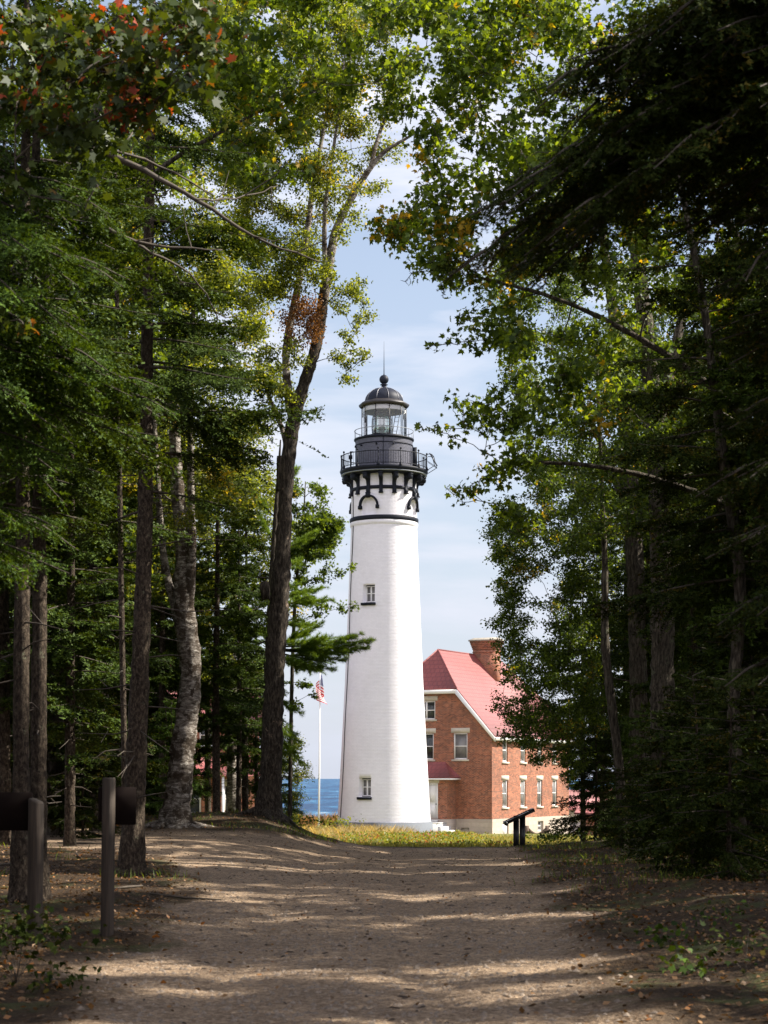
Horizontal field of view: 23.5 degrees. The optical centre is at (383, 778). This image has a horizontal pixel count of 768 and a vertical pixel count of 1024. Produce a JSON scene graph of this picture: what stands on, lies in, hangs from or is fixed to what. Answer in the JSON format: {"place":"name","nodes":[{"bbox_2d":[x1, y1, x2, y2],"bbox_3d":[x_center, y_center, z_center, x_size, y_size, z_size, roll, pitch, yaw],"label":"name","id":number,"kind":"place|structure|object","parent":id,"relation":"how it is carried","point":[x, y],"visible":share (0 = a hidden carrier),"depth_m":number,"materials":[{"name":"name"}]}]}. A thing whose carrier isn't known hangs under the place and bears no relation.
{"place":"outdoors","nodes":[
{"label":"outdoors","id":0,"kind":"place"},
{"bbox_2d":[295,809,337,828],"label":"beach grass","id":1,"kind":"structure","parent":0,"point":[327,816],"depth_m":107.66,"materials":[{"name":"plant"}]},
{"bbox_2d":[0,812,767,1023],"bbox_3d":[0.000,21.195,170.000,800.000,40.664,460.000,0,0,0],"label":"ground","id":2,"kind":"structure","parent":0,"point":[660,1000],"depth_m":17.94,"materials":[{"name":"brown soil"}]},
{"bbox_2d":[0,792,43,940],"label":"sign post","id":3,"kind":"object","parent":2,"relation":"on","point":[21,811],"visible":0.87,"depth_m":17.28,"materials":[{"name":"brown wood"}]},
{"bbox_2d":[2,956,101,995],"bbox_3d":[-2.378,1.470,13.516,0.708,0.317,0.773,0,0,-23],"label":"plant","id":4,"kind":"object","parent":2,"relation":"on","point":[50,976],"visible":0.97,"depth_m":13.47,"materials":[{"name":"green plant"}]},
{"bbox_2d":[0,899,106,982],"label":"plant","id":5,"kind":"object","parent":2,"relation":"on","point":[23,926],"visible":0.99,"depth_m":13.99,"materials":[{"name":"green plant"}]},
{"bbox_2d":[0,122,108,844],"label":"spruce tree","id":6,"kind":"object","parent":2,"relation":"on","point":[66,649],"visible":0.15,"depth_m":35.85,"materials":[{"name":"green plant"}]},
{"bbox_2d":[9,451,121,832],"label":"fir tree","id":7,"kind":"object","parent":2,"relation":"on","point":[82,613],"visible":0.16,"depth_m":39.61,"materials":[{"name":"green plant"}]},
{"bbox_2d":[0,237,152,845],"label":"fir tree","id":8,"kind":"object","parent":2,"relation":"on","point":[109,672],"visible":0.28,"depth_m":35.90,"materials":[{"name":"green plant"}]},
{"bbox_2d":[47,720,121,838],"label":"young fir","id":9,"kind":"object","parent":2,"relation":"on","point":[54,812],"visible":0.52,"depth_m":38.85,"materials":[{"name":"green plant"}]},
{"bbox_2d":[0,0,178,903],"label":"spruce tree","id":10,"kind":"object","parent":2,"relation":"on","point":[17,887],"visible":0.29,"depth_m":21.93,"materials":[{"name":"green plant"}]},
{"bbox_2d":[12,453,168,809],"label":"fir tree","id":11,"kind":"object","parent":2,"relation":"on","point":[149,769],"visible":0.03,"depth_m":43.90,"materials":[{"name":"green plant"}]},
{"bbox_2d":[0,118,183,599],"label":"fir tree","id":12,"kind":"object","parent":2,"relation":"on","point":[69,367],"visible":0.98,"depth_m":15.58,"materials":[{"name":"green plant"}]},
{"bbox_2d":[10,239,174,830],"bbox_3d":[-6.640,-5.343,41.970,3.827,14.230,3.676,0,0,-17],"label":"spruce tree","id":13,"kind":"object","parent":2,"relation":"on","point":[129,502],"visible":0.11,"depth_m":41.92,"materials":[{"name":"green plant"}]},
{"bbox_2d":[0,0,187,901],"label":"spruce tree","id":14,"kind":"object","parent":2,"relation":"on","point":[38,752],"visible":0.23,"depth_m":22.76,"materials":[{"name":"green plant"}]},
{"bbox_2d":[0,6,209,834],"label":"broadleaf tree","id":15,"kind":"object","parent":2,"relation":"on","point":[54,766],"visible":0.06,"depth_m":39.81,"materials":[{"name":"green plant"}]},
{"bbox_2d":[98,778,135,935],"bbox_3d":[-2.546,0.893,17.616,0.358,1.800,0.149,0,0,-3],"label":"sign post","id":16,"kind":"object","parent":2,"relation":"on","point":[116,805],"visible":0.96,"depth_m":17.57,"materials":[{"name":"brown wood"}]},
{"bbox_2d":[84,451,158,807],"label":"fir tree","id":17,"kind":"object","parent":2,"relation":"on","point":[149,721],"visible":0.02,"depth_m":49.96,"materials":[{"name":"green plant"}]},
{"bbox_2d":[0,0,253,343],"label":"maple tree","id":18,"kind":"object","parent":2,"relation":"on","point":[140,83],"visible":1,"depth_m":14.50,"materials":[{"name":"green plant"}]},
{"bbox_2d":[61,159,193,831],"bbox_3d":[-4.899,-4.867,33.086,2.507,13.093,2.076,0,0,-42],"label":"spruce tree","id":19,"kind":"object","parent":2,"relation":"on","point":[120,580],"visible":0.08,"depth_m":32.96,"materials":[{"name":"green plant"}]},
{"bbox_2d":[45,222,217,714],"bbox_3d":[-7.460,-6.517,47.009,6.770,16.569,6.856,0,0,12],"label":"birch tree","id":20,"kind":"object","parent":2,"relation":"on","point":[155,588],"visible":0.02,"depth_m":47.20,"materials":[{"name":"green plant"}]},
{"bbox_2d":[97,333,185,781],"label":"birch tree","id":21,"kind":"object","parent":2,"relation":"on","point":[133,473],"visible":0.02,"depth_m":49.52,"materials":[{"name":"green plant"}]},
{"bbox_2d":[128,532,170,813],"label":"fir tree","id":22,"kind":"object","parent":2,"relation":"on","point":[155,651],"visible":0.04,"depth_m":51.82,"materials":[{"name":"green plant"}]},
{"bbox_2d":[125,420,213,811],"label":"spruce tree","id":23,"kind":"object","parent":2,"relation":"on","point":[164,645],"visible":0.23,"depth_m":48.89,"materials":[{"name":"green plant"}]},
{"bbox_2d":[11,0,328,876],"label":"spruce tree","id":24,"kind":"object","parent":2,"relation":"on","point":[205,430],"visible":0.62,"depth_m":27.92,"materials":[{"name":"green plant"}]},
{"bbox_2d":[0,46,347,319],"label":"fir tree","id":25,"kind":"object","parent":2,"relation":"on","point":[137,167],"visible":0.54,"depth_m":20.59,"materials":[{"name":"green plant"}]},
{"bbox_2d":[135,515,221,814],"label":"fir tree","id":26,"kind":"object","parent":2,"relation":"on","point":[201,748],"visible":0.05,"depth_m":55.99,"materials":[{"name":"green plant"}]},
{"bbox_2d":[145,698,212,817],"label":"young fir","id":27,"kind":"object","parent":2,"relation":"on","point":[159,788],"visible":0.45,"depth_m":45.91,"materials":[{"name":"green plant"}]},
{"bbox_2d":[90,105,281,830],"bbox_3d":[-5.011,-7.947,43.572,5.734,18.945,6.520,0,0,0],"label":"birch tree","id":28,"kind":"object","parent":2,"relation":"on","point":[175,812],"visible":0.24,"depth_m":42.80,"materials":[{"name":"green plant"}]},
{"bbox_2d":[133,433,271,692],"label":"birch tree","id":29,"kind":"object","parent":2,"relation":"on","point":[203,587],"visible":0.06,"depth_m":56.65,"materials":[{"name":"green plant"}]},
{"bbox_2d":[195,515,228,811],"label":"spruce tree","id":30,"kind":"object","parent":2,"relation":"on","point":[208,757],"visible":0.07,"depth_m":63.91,"materials":[{"name":"green plant"}]},
{"bbox_2d":[166,664,261,811],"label":"brick house","id":31,"kind":"structure","parent":2,"relation":"on","point":[200,807],"depth_m":102.40,"materials":[{"name":"red brick"}]},
{"bbox_2d":[190,779,202,811],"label":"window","id":32,"kind":"structure","parent":31,"relation":"in","point":[197,808],"depth_m":102.37,"materials":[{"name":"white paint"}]},
{"bbox_2d":[166,395,270,811],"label":"spruce tree","id":33,"kind":"object","parent":2,"relation":"on","point":[217,715],"visible":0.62,"depth_m":49.89,"materials":[{"name":"green plant"}]},
{"bbox_2d":[200,495,269,811],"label":"fir tree","id":34,"kind":"object","parent":2,"relation":"on","point":[228,738],"visible":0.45,"depth_m":52.44,"materials":[{"name":"green plant"}]},
{"bbox_2d":[1,0,474,329],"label":"maple tree","id":35,"kind":"object","parent":2,"relation":"on","point":[248,72],"visible":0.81,"depth_m":29.12,"materials":[{"name":"green plant"}]},
{"bbox_2d":[172,400,311,811],"bbox_3d":[-4.976,-4.835,61.714,6.284,15.189,6.206,0,0,-15],"label":"birch tree","id":36,"kind":"object","parent":2,"relation":"on","point":[230,796],"visible":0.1,"depth_m":61.80,"materials":[{"name":"green plant"}]},
{"bbox_2d":[200,465,291,810],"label":"spruce tree","id":37,"kind":"object","parent":2,"relation":"on","point":[245,792],"visible":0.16,"depth_m":55.90,"materials":[{"name":"green plant"}]},
{"bbox_2d":[226,600,283,807],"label":"fir tree","id":38,"kind":"object","parent":2,"relation":"on","point":[253,789],"visible":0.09,"depth_m":59.81,"materials":[{"name":"green plant"}]},
{"bbox_2d":[281,748,304,819],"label":"young fir","id":39,"kind":"object","parent":2,"relation":"on","point":[295,804],"visible":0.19,"depth_m":57.83,"materials":[{"name":"green plant"}]},
{"bbox_2d":[210,440,376,769],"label":"pine tree","id":40,"kind":"object","parent":2,"relation":"on","point":[311,654],"visible":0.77,"depth_m":53.91,"materials":[{"name":"green plant"}]},
{"bbox_2d":[281,724,319,827],"bbox_3d":[-3.116,-0.029,60.014,1.856,3.848,4.517,0,0,-8],"label":"shrub","id":41,"kind":"object","parent":2,"relation":"on","point":[298,780],"visible":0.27,"depth_m":58.96,"materials":[{"name":"green plant"}]},
{"bbox_2d":[193,0,421,830],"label":"leaning tree","id":42,"kind":"object","parent":2,"relation":"on","point":[268,802],"visible":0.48,"depth_m":47.76,"materials":[{"name":"green plant"}]},
{"bbox_2d":[318,673,320,826],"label":"flagpole","id":43,"kind":"object","parent":2,"relation":"on","point":[319,761],"visible":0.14,"depth_m":99.96,"materials":[{"name":"white metal"}]},
{"bbox_2d":[316,673,326,703],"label":"flag","id":44,"kind":"object","parent":43,"relation":"hanging from","point":[320,693],"visible":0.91,"depth_m":99.90,"materials":[{"name":"fabric"}]},
{"bbox_2d":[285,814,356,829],"bbox_3d":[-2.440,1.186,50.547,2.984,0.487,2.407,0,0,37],"label":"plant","id":45,"kind":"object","parent":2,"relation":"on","point":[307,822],"visible":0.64,"depth_m":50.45,"materials":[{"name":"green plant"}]},
{"bbox_2d":[288,477,360,819],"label":"maple tree","id":46,"kind":"object","parent":2,"relation":"on","point":[322,545],"visible":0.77,"depth_m":56.81,"materials":[{"name":"green plant"}]},
{"bbox_2d":[314,816,363,829],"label":"plant","id":47,"kind":"object","parent":2,"relation":"on","point":[338,821],"visible":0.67,"depth_m":95.80,"materials":[{"name":"green plant"}]},
{"bbox_2d":[78,831,630,1023],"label":"twig debris","id":48,"kind":"object","parent":2,"relation":"on","point":[391,1019],"visible":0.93,"depth_m":21.82,"materials":[{"name":"brown wood"}]},
{"bbox_2d":[302,822,421,839],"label":"tall dry grass","id":49,"kind":"structure","parent":2,"relation":"on","point":[362,829],"depth_m":87.58,"materials":[{"name":"plant"}]},
{"bbox_2d":[0,808,766,894],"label":"verge grass","id":50,"kind":"structure","parent":2,"relation":"on","point":[576,860],"depth_m":32.12,"materials":[{"name":"green plant"}]},
{"bbox_2d":[0,811,767,1023],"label":"leaf litter","id":51,"kind":"object","parent":2,"relation":"on","point":[521,1009],"visible":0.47,"depth_m":19.83,"materials":[{"name":"brown plant"}]},
{"bbox_2d":[149,893,220,899],"bbox_3d":[-2.523,1.500,23.494,0.932,0.090,0.044,0,0,8],"label":"fallen stick","id":52,"kind":"object","parent":51,"relation":"on","point":[175,896],"visible":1,"depth_m":23.50,"materials":[{"name":"brown wood"}]},
{"bbox_2d":[335,374,437,832],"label":"lighthouse","id":53,"kind":"object","parent":2,"relation":"on","point":[383,773],"visible":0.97,"depth_m":105.18,"materials":[{"name":"white paint"}]},
{"bbox_2d":[357,778,371,799],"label":"window","id":54,"kind":"structure","parent":53,"relation":"in","point":[366,782],"depth_m":104.98,"materials":[{"name":"white paint"}]},
{"bbox_2d":[361,585,375,604],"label":"window","id":55,"kind":"structure","parent":53,"relation":"in","point":[370,589],"depth_m":105.47,"materials":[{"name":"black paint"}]},
{"bbox_2d":[316,829,512,846],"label":"wildflower patch","id":56,"kind":"object","parent":2,"relation":"on","point":[406,839],"visible":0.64,"depth_m":76.85,"materials":[{"name":"plant"}]},
{"bbox_2d":[335,830,598,846],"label":"meadow grass","id":57,"kind":"structure","parent":2,"relation":"on","point":[508,839],"depth_m":65.23,"materials":[{"name":"green plant"}]},
{"bbox_2d":[422,637,569,833],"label":"brick house","id":58,"kind":"structure","parent":2,"relation":"on","point":[480,781],"depth_m":120.69,"materials":[{"name":"red brick"}]},
{"bbox_2d":[425,728,435,760],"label":"window","id":59,"kind":"structure","parent":58,"relation":"in","point":[430,732],"depth_m":121.16,"materials":[{"name":"white glass"}]},
{"bbox_2d":[424,696,437,720],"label":"window","id":60,"kind":"structure","parent":58,"relation":"in","point":[429,701],"depth_m":121.16,"materials":[{"name":"grey glass"}]},
{"bbox_2d":[451,728,469,760],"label":"window","id":61,"kind":"structure","parent":58,"relation":"in","point":[460,734],"depth_m":120.15,"materials":[{"name":"grey glass"}]},
{"bbox_2d":[501,776,509,808],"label":"window","id":62,"kind":"structure","parent":58,"relation":"in","point":[504,778],"depth_m":121.01,"materials":[{"name":"white glass"}]},
{"bbox_2d":[520,776,526,808],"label":"window","id":63,"kind":"structure","parent":58,"relation":"in","point":[522,778],"depth_m":123.58,"materials":[{"name":"grey glass"}]},
{"bbox_2d":[536,776,543,807],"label":"window","id":64,"kind":"structure","parent":58,"relation":"in","point":[538,778],"depth_m":125.98,"materials":[{"name":"white glass"}]},
{"bbox_2d":[551,776,558,807],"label":"window","id":65,"kind":"structure","parent":58,"relation":"in","point":[553,778],"depth_m":128.31,"materials":[{"name":"grey glass"}]},
{"bbox_2d":[503,808,534,845],"bbox_3d":[3.720,1.530,51.000,0.840,1.405,0.880,0,0,0],"label":"interpretive panel","id":66,"kind":"object","parent":2,"relation":"on","point":[518,820],"visible":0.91,"depth_m":50.92,"materials":[{"name":"black metal"}]},
{"bbox_2d":[525,831,576,844],"bbox_3d":[4.631,1.680,51.721,1.715,0.527,2.376,0,0,-30],"label":"plant","id":67,"kind":"object","parent":2,"relation":"on","point":[548,836],"visible":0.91,"depth_m":52.02,"materials":[{"name":"green plant"}]},
{"bbox_2d":[363,0,767,536],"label":"maple tree","id":68,"kind":"object","parent":2,"relation":"on","point":[485,59],"visible":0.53,"depth_m":30.88,"materials":[{"name":"green plant"}]},
{"bbox_2d":[525,828,607,843],"bbox_3d":[5.138,1.667,53.054,1.640,0.505,2.596,0,0,-37],"label":"plant","id":69,"kind":"object","parent":2,"relation":"on","point":[584,834],"visible":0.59,"depth_m":52.95,"materials":[{"name":"green plant"}]},
{"bbox_2d":[468,235,676,832],"bbox_3d":[5.434,-7.475,50.430,6.522,18.957,8.136,0,0,0],"label":"broadleaf tree","id":70,"kind":"object","parent":2,"relation":"on","point":[553,661],"visible":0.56,"depth_m":49.40,"materials":[{"name":"green plant"}]},
{"bbox_2d":[569,790,579,831],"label":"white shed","id":71,"kind":"structure","parent":2,"relation":"on","point":[571,792],"depth_m":136.10,"materials":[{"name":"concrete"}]},
{"bbox_2d":[543,558,613,841],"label":"spruce tree","id":72,"kind":"object","parent":2,"relation":"on","point":[583,812],"visible":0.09,"depth_m":59.92,"materials":[{"name":"green plant"}]},
{"bbox_2d":[544,723,626,840],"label":"young fir","id":73,"kind":"object","parent":2,"relation":"on","point":[598,787],"visible":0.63,"depth_m":53.80,"materials":[{"name":"green plant"}]},
{"bbox_2d":[575,796,599,834],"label":"brick outbuilding","id":74,"kind":"structure","parent":2,"relation":"on","point":[590,801],"depth_m":99.85,"materials":[{"name":"red brick"}]},
{"bbox_2d":[562,525,628,826],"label":"fir tree","id":75,"kind":"object","parent":2,"relation":"on","point":[622,718],"visible":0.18,"depth_m":56.85,"materials":[{"name":"green plant"}]},
{"bbox_2d":[430,0,767,705],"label":"fir tree","id":76,"kind":"object","parent":2,"relation":"on","point":[705,111],"visible":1,"depth_m":12.68,"materials":[{"name":"green plant"}]},
{"bbox_2d":[557,504,644,715],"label":"birch tree","id":77,"kind":"object","parent":2,"relation":"on","point":[613,593],"visible":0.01,"depth_m":66.03,"materials":[{"name":"green plant"}]},
{"bbox_2d":[579,441,628,779],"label":"spruce tree","id":78,"kind":"object","parent":2,"relation":"on","point":[611,583],"visible":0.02,"depth_m":63.88,"materials":[{"name":"green plant"}]},
{"bbox_2d":[582,677,628,840],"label":"fir tree","id":79,"kind":"object","parent":2,"relation":"on","point":[624,690],"visible":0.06,"depth_m":59.87,"materials":[{"name":"green plant"}]},
{"bbox_2d":[547,369,668,846],"bbox_3d":[5.720,-4.123,45.267,3.558,12.261,4.940,0,0,0],"label":"broadleaf tree","id":80,"kind":"object","parent":2,"relation":"on","point":[582,431],"visible":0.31,"depth_m":44.90,"materials":[{"name":"green plant"}]},
{"bbox_2d":[593,766,641,847],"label":"young fir","id":81,"kind":"object","parent":2,"relation":"on","point":[612,831],"visible":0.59,"depth_m":43.93,"materials":[{"name":"green plant"}]},
{"bbox_2d":[595,707,649,833],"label":"young fir","id":82,"kind":"object","parent":2,"relation":"on","point":[627,750],"visible":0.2,"depth_m":46.94,"materials":[{"name":"green plant"}]},
{"bbox_2d":[484,22,766,850],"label":"broadleaf tree","id":83,"kind":"object","parent":2,"relation":"on","point":[662,663],"visible":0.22,"depth_m":40.77,"materials":[{"name":"green plant"}]},
{"bbox_2d":[598,471,680,761],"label":"spruce tree","id":84,"kind":"object","parent":2,"relation":"on","point":[622,648],"visible":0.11,"depth_m":53.99,"materials":[{"name":"green plant"}]},
{"bbox_2d":[596,322,702,673],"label":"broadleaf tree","id":85,"kind":"object","parent":2,"relation":"on","point":[623,560],"depth_m":59.74,"materials":[{"name":"green plant"}]},
{"bbox_2d":[623,918,688,947],"bbox_3d":[2.462,1.397,16.494,0.598,0.317,0.863,0,0,0],"label":"plant","id":86,"kind":"object","parent":2,"relation":"on","point":[656,938],"visible":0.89,"depth_m":16.54,"materials":[{"name":"green plant"}]},
{"bbox_2d":[619,694,693,849],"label":"young fir","id":87,"kind":"object","parent":2,"relation":"on","point":[666,708],"visible":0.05,"depth_m":39.95,"materials":[{"name":"green plant"}]},
{"bbox_2d":[608,726,712,864],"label":"young fir","id":88,"kind":"object","parent":2,"relation":"on","point":[636,809],"visible":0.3,"depth_m":30.96,"materials":[{"name":"green plant"}]},
{"bbox_2d":[612,312,724,730],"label":"spruce tree","id":89,"kind":"object","parent":2,"relation":"on","point":[627,654],"visible":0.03,"depth_m":50.09,"materials":[{"name":"green plant"}]},
{"bbox_2d":[623,351,715,766],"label":"fir tree","id":90,"kind":"object","parent":2,"relation":"on","point":[682,666],"visible":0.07,"depth_m":43.94,"materials":[{"name":"green plant"}]},
{"bbox_2d":[581,166,767,863],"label":"fir tree","id":91,"kind":"object","parent":2,"relation":"on","point":[683,450],"visible":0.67,"depth_m":29.91,"materials":[{"name":"green plant"}]},
{"bbox_2d":[657,945,718,978],"bbox_3d":[2.356,1.431,14.185,0.453,0.333,0.593,0,0,0],"label":"plant","id":92,"kind":"object","parent":2,"relation":"on","point":[682,969],"visible":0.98,"depth_m":14.17,"materials":[{"name":"green plant"}]},
{"bbox_2d":[619,670,767,875],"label":"young fir","id":93,"kind":"object","parent":2,"relation":"on","point":[656,776],"visible":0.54,"depth_m":26.91,"materials":[{"name":"green plant"}]},
{"bbox_2d":[628,231,765,846],"bbox_3d":[6.635,-4.463,35.881,3.974,12.689,3.838,0,0,0],"label":"spruce tree","id":94,"kind":"object","parent":2,"relation":"on","point":[660,571],"visible":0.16,"depth_m":35.98,"materials":[{"name":"green plant"}]},
{"bbox_2d":[635,675,767,882],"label":"young fir","id":95,"kind":"object","parent":2,"relation":"on","point":[703,788],"visible":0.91,"depth_m":24.38,"materials":[{"name":"green plant"}]},
{"bbox_2d":[650,300,754,677],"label":"spruce tree","id":96,"kind":"object","parent":2,"relation":"on","point":[683,640],"visible":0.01,"depth_m":46.71,"materials":[{"name":"green plant"}]},
{"bbox_2d":[641,676,764,860],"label":"young fir","id":97,"kind":"object","parent":2,"relation":"on","point":[689,724],"visible":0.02,"depth_m":33.91,"materials":[{"name":"green plant"}]},
{"bbox_2d":[645,608,767,864],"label":"young fir","id":98,"kind":"object","parent":2,"relation":"on","point":[745,664],"visible":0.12,"depth_m":30.90,"materials":[{"name":"green plant"}]},
{"bbox_2d":[653,146,767,805],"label":"spruce tree","id":99,"kind":"object","parent":2,"relation":"on","point":[744,395],"visible":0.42,"depth_m":29.95,"materials":[{"name":"green plant"}]},
{"bbox_2d":[659,916,767,973],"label":"plant","id":100,"kind":"object","parent":2,"relation":"on","point":[729,944],"visible":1,"depth_m":13.98,"materials":[{"name":"green plant"}]},
{"bbox_2d":[665,345,767,855],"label":"fir tree","id":101,"kind":"object","parent":2,"relation":"on","point":[705,627],"visible":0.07,"depth_m":33.96,"materials":[{"name":"green plant"}]},
{"bbox_2d":[693,898,747,928],"bbox_3d":[3.273,1.344,17.979,0.646,0.329,0.687,0,0,-40],"label":"plant","id":102,"kind":"object","parent":2,"relation":"on","point":[722,914],"visible":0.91,"depth_m":17.98,"materials":[{"name":"green plant"}]},
{"bbox_2d":[678,361,765,755],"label":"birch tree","id":103,"kind":"object","parent":2,"relation":"on","point":[727,441],"depth_m":41.10,"materials":[{"name":"green plant"}]},
{"bbox_2d":[681,225,767,733],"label":"fir tree","id":104,"kind":"object","parent":2,"relation":"on","point":[690,624],"visible":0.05,"depth_m":38.17,"materials":[{"name":"green plant"}]},
{"bbox_2d":[0,0,767,778],"label":"sky","id":105,"kind":"structure","parent":0,"point":[453,576],"materials":[{"name":"blue"}]},
{"bbox_2d":[281,779,612,817],"bbox_3d":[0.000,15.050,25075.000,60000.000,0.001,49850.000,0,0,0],"label":"lake water","id":106,"kind":"structure","parent":0,"point":[329,794],"depth_m":1618.88,"materials":[{"name":"blue liquid"}]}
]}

